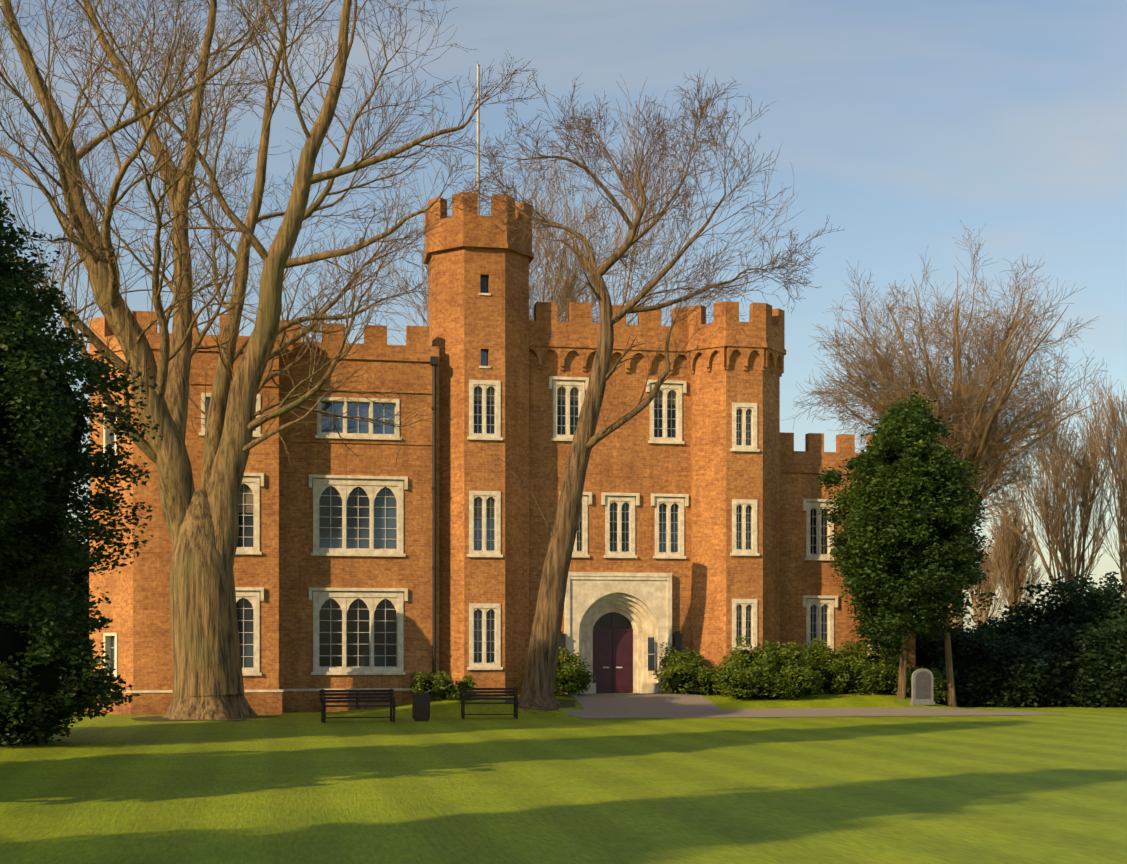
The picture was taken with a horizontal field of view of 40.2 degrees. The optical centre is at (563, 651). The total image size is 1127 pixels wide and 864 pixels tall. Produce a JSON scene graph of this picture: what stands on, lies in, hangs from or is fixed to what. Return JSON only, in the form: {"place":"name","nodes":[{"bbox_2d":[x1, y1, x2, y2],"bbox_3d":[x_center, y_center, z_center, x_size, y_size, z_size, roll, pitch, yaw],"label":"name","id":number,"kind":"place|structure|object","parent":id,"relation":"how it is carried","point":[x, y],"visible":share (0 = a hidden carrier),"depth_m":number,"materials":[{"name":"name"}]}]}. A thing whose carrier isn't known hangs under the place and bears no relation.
{"place":"outdoors","nodes":[
{"label":"outdoors","id":0,"kind":"place"},
{"bbox_2d":[0,692,1126,863],"bbox_3d":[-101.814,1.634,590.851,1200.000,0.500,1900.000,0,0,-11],"label":"lawn ground","id":1,"kind":"structure","parent":0,"point":[446,783],"depth_m":21.20,"materials":[{"name":"green plant"}]},
{"bbox_2d":[0,190,162,747],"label":"yew tree","id":2,"kind":"object","parent":1,"relation":"on","point":[32,408],"depth_m":31.25,"materials":[{"name":"green plant"}]},
{"bbox_2d":[130,699,575,720],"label":"tree soil","id":3,"kind":"structure","parent":1,"relation":"on","point":[565,703],"depth_m":43.74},
{"bbox_2d":[0,0,541,719],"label":"bare tree","id":4,"kind":"object","parent":3,"relation":"on","point":[232,424],"depth_m":43.07,"materials":[{"name":"brown plant"}]},
{"bbox_2d":[319,689,396,722],"bbox_3d":[-5.475,1.444,41.089,2.000,0.880,0.624,0,0,-15],"label":"park bench","id":5,"kind":"object","parent":1,"relation":"on","point":[323,701],"visible":1,"depth_m":41.22,"materials":[{"name":"brown wood"}]},
{"bbox_2d":[412,693,430,720],"bbox_3d":[-3.869,1.504,41.904,0.470,0.760,0.470,0,0,-11],"label":"litter bin","id":6,"kind":"object","parent":1,"relation":"on","point":[420,711],"visible":1,"depth_m":41.70,"materials":[{"name":"metal"}]},
{"bbox_2d":[416,698,427,701],"bbox_3d":[-3.830,1.304,41.701,0.340,0.100,0.014,0,0,-11],"label":"litter bin opening","id":7,"kind":"object","parent":6,"relation":"attached to","point":[421,699],"visible":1,"depth_m":41.69,"materials":[{"name":"black plastic"}]},
{"bbox_2d":[459,687,519,718],"bbox_3d":[-2.079,1.444,43.247,1.650,0.880,0.624,0,0,-8],"label":"park bench","id":8,"kind":"object","parent":1,"relation":"on","point":[473,695],"visible":1,"depth_m":43.44,"materials":[{"name":"brown wood"}]},
{"bbox_2d":[86,193,915,714],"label":"castle brick walls","id":9,"kind":"structure","parent":1,"relation":"on","point":[708,471],"depth_m":48.87,"materials":[{"name":"orange brick"}]},
{"bbox_2d":[206,398,393,433],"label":"window","id":10,"kind":"structure","parent":9,"relation":"in","point":[363,425],"depth_m":48.28,"materials":[{"name":"glass"}]},
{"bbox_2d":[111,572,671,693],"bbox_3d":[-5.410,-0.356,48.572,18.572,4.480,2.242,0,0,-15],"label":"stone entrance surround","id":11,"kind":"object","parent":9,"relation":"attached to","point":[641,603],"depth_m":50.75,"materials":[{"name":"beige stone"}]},
{"bbox_2d":[430,356,437,688],"bbox_3d":[-4.065,-4.041,48.452,0.240,10.450,0.195,0,0,-11],"label":"drain pipe","id":12,"kind":"object","parent":9,"relation":"attached to","point":[433,361],"visible":0.92,"depth_m":48.42,"materials":[{"name":"metal"}]},
{"bbox_2d":[476,64,479,214],"bbox_3d":[-2.781,-16.116,50.197,0.113,6.000,0.130,0,0,-11],"label":"flag pole","id":13,"kind":"object","parent":9,"relation":"on","point":[478,131],"visible":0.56,"depth_m":50.15,"materials":[{"name":"grey metal"}]},
{"bbox_2d":[238,387,749,616],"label":"castle window blinds","id":14,"kind":"object","parent":9,"relation":"in","point":[248,498],"depth_m":48.84,"materials":[{"name":"beige fabric"}]},
{"bbox_2d":[101,293,892,676],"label":"window surrounds","id":15,"kind":"object","parent":9,"relation":"attached to","point":[343,485],"visible":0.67,"depth_m":48.60,"materials":[{"name":"beige stone"}]},
{"bbox_2d":[111,276,883,670],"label":"window panes","id":16,"kind":"structure","parent":9,"relation":"in","point":[331,644],"depth_m":48.42,"materials":[{"name":"glass"}]},
{"bbox_2d":[109,386,889,671],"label":"window bars","id":17,"kind":"object","parent":9,"relation":"in","point":[579,531],"visible":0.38,"depth_m":48.80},
{"bbox_2d":[593,612,632,692],"bbox_3d":[1.637,-0.071,51.477,1.410,2.910,0.090,0,0,-11],"label":"double door","id":18,"kind":"structure","parent":9,"relation":"in","point":[612,649],"depth_m":51.47,"materials":[{"name":"wood"}]},
{"bbox_2d":[558,631,682,651],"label":"castle lanterns","id":19,"kind":"object","parent":9,"relation":"attached to","point":[677,635],"visible":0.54,"depth_m":50.70,"materials":[{"name":"black metal"}]},
{"bbox_2d":[0,511,1126,707],"bbox_3d":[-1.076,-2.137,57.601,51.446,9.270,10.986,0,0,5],"label":"dark shrubs","id":20,"kind":"object","parent":1,"relation":"on","point":[994,644],"visible":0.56,"depth_m":52.82,"materials":[{"name":"green plant"}]},
{"bbox_2d":[342,73,801,344],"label":"tree","id":21,"kind":"object","parent":1,"relation":"on","point":[557,288],"visible":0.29,"depth_m":66.72,"materials":[{"name":"brown plant"}]},
{"bbox_2d":[456,68,840,708],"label":"bare tree","id":22,"kind":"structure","parent":1,"relation":"on","point":[586,439],"depth_m":46.76,"materials":[{"name":"brown plant"}]},
{"bbox_2d":[407,634,948,701],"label":"bushes","id":23,"kind":"object","parent":1,"relation":"on","point":[873,677],"visible":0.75,"depth_m":49.21,"materials":[{"name":"green plant"}]},
{"bbox_2d":[814,391,998,659],"bbox_3d":[11.274,-4.081,50.013,5.766,8.696,5.964,0,0,-11],"label":"evergreen tree","id":24,"kind":"object","parent":1,"relation":"on","point":[906,432],"depth_m":48.92,"materials":[{"name":"green plant"}]},
{"bbox_2d":[910,668,934,704],"bbox_3d":[11.378,1.108,48.839,0.820,1.150,0.160,0,0,-19],"label":"stone monument","id":25,"kind":"object","parent":1,"relation":"on","point":[914,701],"visible":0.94,"depth_m":48.76,"materials":[{"name":"grey stone"}]},
{"bbox_2d":[916,671,930,698],"bbox_3d":[11.396,1.062,48.786,0.560,0.882,0.001,0,0,-19],"label":"plaque","id":26,"kind":"object","parent":25,"relation":"attached to","point":[923,684],"visible":1,"depth_m":48.79,"materials":[{"name":"grey stone"}]},
{"bbox_2d":[897,596,956,706],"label":"tree trunks","id":27,"kind":"object","parent":1,"relation":"on","point":[901,694],"visible":0.52,"depth_m":50.91,"materials":[{"name":"brown plant"}]},
{"bbox_2d":[786,220,1107,627],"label":"fan tree","id":28,"kind":"object","parent":1,"relation":"on","point":[975,438],"visible":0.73,"depth_m":73.72,"materials":[{"name":"brown plant"}]},
{"bbox_2d":[963,534,1013,626],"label":"tree","id":29,"kind":"object","parent":1,"relation":"on","point":[987,586],"visible":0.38,"depth_m":109.85,"materials":[{"name":"brown plant"}]},
{"bbox_2d":[983,484,1045,623],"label":"tree","id":30,"kind":"object","parent":1,"relation":"on","point":[1014,578],"visible":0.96,"depth_m":99.57,"materials":[{"name":"brown plant"}]},
{"bbox_2d":[982,357,1126,604],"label":"tree","id":31,"kind":"object","parent":1,"relation":"on","point":[1060,521],"visible":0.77,"depth_m":91.44,"materials":[{"name":"brown plant"}]},
{"bbox_2d":[1067,373,1126,598],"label":"tree","id":32,"kind":"object","parent":1,"relation":"on","point":[1116,465],"visible":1,"depth_m":88.38,"materials":[{"name":"brown plant"}]},
{"bbox_2d":[0,0,1126,632],"label":"sky","id":33,"kind":"structure","parent":0,"point":[899,123],"materials":[{"name":"blue"}]},
{"bbox_2d":[563,693,1064,718],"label":"gravel path","id":34,"kind":"structure","parent":0,"point":[640,705],"depth_m":46.87,"materials":[{"name":"grey gravel"}]}
]}

